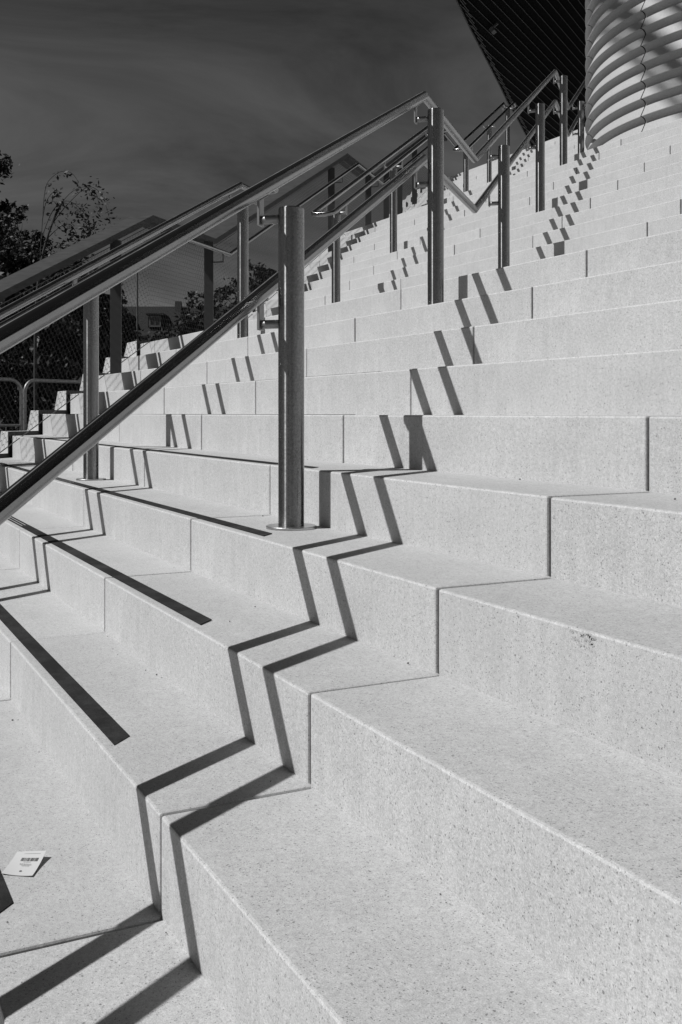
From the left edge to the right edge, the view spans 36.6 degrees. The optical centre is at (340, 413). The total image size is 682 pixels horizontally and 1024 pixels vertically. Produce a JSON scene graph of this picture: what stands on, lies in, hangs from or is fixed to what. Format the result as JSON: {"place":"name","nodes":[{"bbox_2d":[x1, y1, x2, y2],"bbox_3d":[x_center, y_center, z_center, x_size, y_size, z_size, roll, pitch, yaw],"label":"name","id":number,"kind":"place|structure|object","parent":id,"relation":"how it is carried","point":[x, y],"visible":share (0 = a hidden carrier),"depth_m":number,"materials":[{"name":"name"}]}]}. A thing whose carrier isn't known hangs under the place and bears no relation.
{"place":"outdoors","nodes":[
{"label":"outdoors","id":0,"kind":"place"},
{"bbox_2d":[0,0,529,401],"label":"sky","id":1,"kind":"structure","parent":0,"point":[172,105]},
{"bbox_3d":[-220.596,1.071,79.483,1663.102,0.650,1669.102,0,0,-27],"label":"ground","id":2,"kind":"structure","parent":0,"visible":0},
{"bbox_2d":[0,378,22,430],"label":"crowd barrier","id":3,"kind":"object","parent":2,"relation":"on","point":[19,385],"visible":0.54,"depth_m":10.88,"materials":[{"name":"grey metal"}]},
{"bbox_2d":[0,150,34,284],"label":"leafy tree","id":4,"kind":"object","parent":2,"relation":"on","point":[4,168],"visible":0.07,"depth_m":21.88,"materials":[{"name":"grey plant"}]},
{"bbox_2d":[23,379,81,430],"bbox_3d":[-2.851,0.178,11.800,0.565,1.101,1.944,0,0,33],"label":"crowd barrier","id":5,"kind":"object","parent":2,"relation":"on","point":[25,397],"visible":0.12,"depth_m":11.01,"materials":[{"name":"grey metal"}]},
{"bbox_2d":[0,171,120,410],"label":"drooping tree","id":6,"kind":"object","parent":2,"relation":"on","point":[71,234],"visible":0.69,"depth_m":15.50,"materials":[{"name":"grey plant"}]},
{"bbox_2d":[0,201,128,334],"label":"leafy shrub","id":7,"kind":"object","parent":2,"relation":"on","point":[8,218],"visible":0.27,"depth_m":19.11,"materials":[{"name":"grey plant"}]},
{"bbox_2d":[0,243,141,433],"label":"dense shrub","id":8,"kind":"object","parent":2,"relation":"on","point":[9,260],"visible":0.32,"depth_m":16.99,"materials":[{"name":"grey plant"}]},
{"bbox_2d":[136,272,137,340],"bbox_3d":[-7.496,-2.219,38.001,0.102,5.930,0.102,0,0,40],"label":"pole","id":9,"kind":"object","parent":2,"relation":"on","point":[137,304],"visible":0.26,"depth_m":37.97,"materials":[{"name":"grey metal"}]},
{"bbox_2d":[82,323,191,341],"bbox_3d":[-7.830,-1.488,39.983,5.010,4.676,2.357,0,0,2],"label":"shrub","id":10,"kind":"object","parent":2,"relation":"on","point":[151,339],"visible":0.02,"depth_m":39.72,"materials":[{"name":"grey plant"}]},
{"bbox_2d":[77,301,229,341],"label":"house","id":11,"kind":"structure","parent":2,"relation":"on","point":[159,319],"depth_m":92.54,"materials":[{"name":"grey"}]},
{"bbox_2d":[166,288,222,335],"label":"round tree","id":12,"kind":"object","parent":2,"relation":"on","point":[200,316],"visible":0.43,"depth_m":59.60,"materials":[{"name":"grey plant"}]},
{"bbox_2d":[214,259,276,320],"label":"broad tree","id":13,"kind":"object","parent":2,"relation":"on","point":[249,284],"visible":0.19,"depth_m":47.91,"materials":[{"name":"grey plant"}]},
{"bbox_2d":[0,118,681,1023],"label":"staircase","id":14,"kind":"structure","parent":2,"relation":"on","point":[284,786],"depth_m":2.16,"materials":[{"name":"concrete"}]},
{"bbox_2d":[2,851,45,875],"bbox_3d":[-0.597,0.849,1.949,0.061,0.013,0.086,0,0,3],"label":"piece of paper","id":15,"kind":"object","parent":14,"relation":"on","point":[24,863],"visible":1,"depth_m":1.95,"materials":[{"name":"grey paper"}]},
{"bbox_2d":[0,182,278,480],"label":"handrail","id":16,"kind":"object","parent":14,"relation":"on","point":[90,376],"visible":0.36,"depth_m":5.35,"materials":[{"name":"metal"}]},
{"bbox_2d":[0,128,454,452],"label":"guard rail","id":17,"kind":"object","parent":14,"relation":"on","point":[19,280],"visible":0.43,"depth_m":10.15,"materials":[{"name":"metal"}]},
{"bbox_2d":[0,69,585,530],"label":"handrail","id":18,"kind":"object","parent":14,"relation":"on","point":[286,279],"visible":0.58,"depth_m":3.09,"materials":[{"name":"metal"}]},
{"bbox_2d":[311,125,446,302],"bbox_3d":[0.564,-2.263,11.121,0.239,2.837,4.780,0,0,18],"label":"handrail","id":19,"kind":"object","parent":14,"relation":"on","point":[335,213],"visible":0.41,"depth_m":10.00,"materials":[{"name":"metal"}]},
{"bbox_2d":[453,101,516,191],"bbox_3d":[2.412,-4.286,16.840,0.239,2.804,4.780,0,0,18],"label":"handrail","id":20,"kind":"object","parent":14,"relation":"on","point":[506,112],"visible":0.7,"depth_m":16.84,"materials":[{"name":"metal"}]},
{"bbox_2d":[456,0,586,145],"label":"building wing","id":21,"kind":"structure","parent":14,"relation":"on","point":[527,47],"depth_m":21.77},
{"bbox_2d":[585,0,681,149],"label":"tower","id":22,"kind":"structure","parent":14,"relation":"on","point":[633,67],"depth_m":10.96,"materials":[{"name":"white metal"}]}
]}

